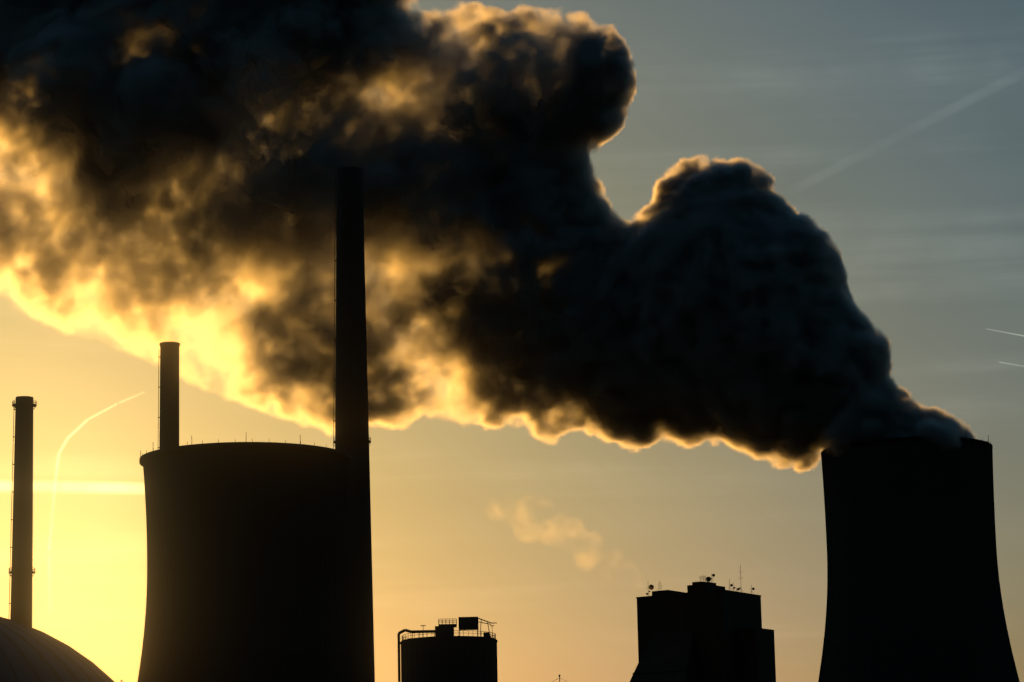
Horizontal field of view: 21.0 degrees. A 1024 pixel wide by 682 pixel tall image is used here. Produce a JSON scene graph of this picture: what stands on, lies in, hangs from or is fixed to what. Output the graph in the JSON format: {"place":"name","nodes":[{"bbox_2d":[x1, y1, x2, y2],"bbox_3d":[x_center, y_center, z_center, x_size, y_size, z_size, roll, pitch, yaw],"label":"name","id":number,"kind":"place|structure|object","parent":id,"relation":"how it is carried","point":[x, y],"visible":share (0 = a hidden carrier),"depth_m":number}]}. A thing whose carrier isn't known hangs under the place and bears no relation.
{"place":"outdoors","nodes":[
{"label":"outdoors","id":0,"kind":"place"},
{"bbox_2d":[0,617,113,681],"bbox_3d":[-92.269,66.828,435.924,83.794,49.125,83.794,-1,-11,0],"label":"coal dome","id":1,"kind":"structure","parent":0,"point":[29,654],"depth_m":424.28},
{"bbox_2d":[0,0,1023,681],"label":"sky","id":2,"kind":"structure","parent":0,"point":[632,267]},
{"bbox_2d":[630,569,775,681],"bbox_3d":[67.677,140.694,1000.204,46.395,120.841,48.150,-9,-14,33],"label":"boiler house","id":3,"kind":"structure","parent":0,"point":[703,631],"depth_m":1001.61},
{"label":"ground","id":4,"kind":"structure","parent":0,"visible":0},
{"bbox_2d":[9,396,36,626],"bbox_3d":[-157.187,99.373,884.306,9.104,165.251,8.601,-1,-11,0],"label":"chimney","id":5,"kind":"object","parent":4,"relation":"on","point":[21,572],"visible":0.91,"depth_m":890.62},
{"bbox_2d":[157,342,179,448],"bbox_3d":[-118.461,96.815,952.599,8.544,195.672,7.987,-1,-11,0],"label":"chimney","id":6,"kind":"object","parent":4,"relation":"on","point":[169,396],"visible":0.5,"depth_m":965.70},
{"bbox_2d":[137,439,354,681],"bbox_3d":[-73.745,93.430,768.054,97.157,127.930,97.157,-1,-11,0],"label":"cooling tower","id":7,"kind":"structure","parent":4,"relation":"on","point":[245,563],"depth_m":751.28},
{"bbox_2d":[333,166,374,681],"bbox_3d":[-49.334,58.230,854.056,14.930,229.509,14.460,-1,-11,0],"label":"tall chimney","id":8,"kind":"object","parent":4,"relation":"on","point":[351,421],"visible":0.78,"depth_m":857.51},
{"bbox_2d":[397,617,497,681],"bbox_3d":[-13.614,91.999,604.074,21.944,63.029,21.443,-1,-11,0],"label":"storage silo","id":9,"kind":"object","parent":4,"relation":"on","point":[443,654],"visible":1,"depth_m":600.11},
{"bbox_2d":[818,428,1019,681],"bbox_3d":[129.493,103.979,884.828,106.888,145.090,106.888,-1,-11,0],"label":"cooling tower","id":10,"kind":"structure","parent":4,"relation":"on","point":[913,589],"depth_m":869.09}
]}

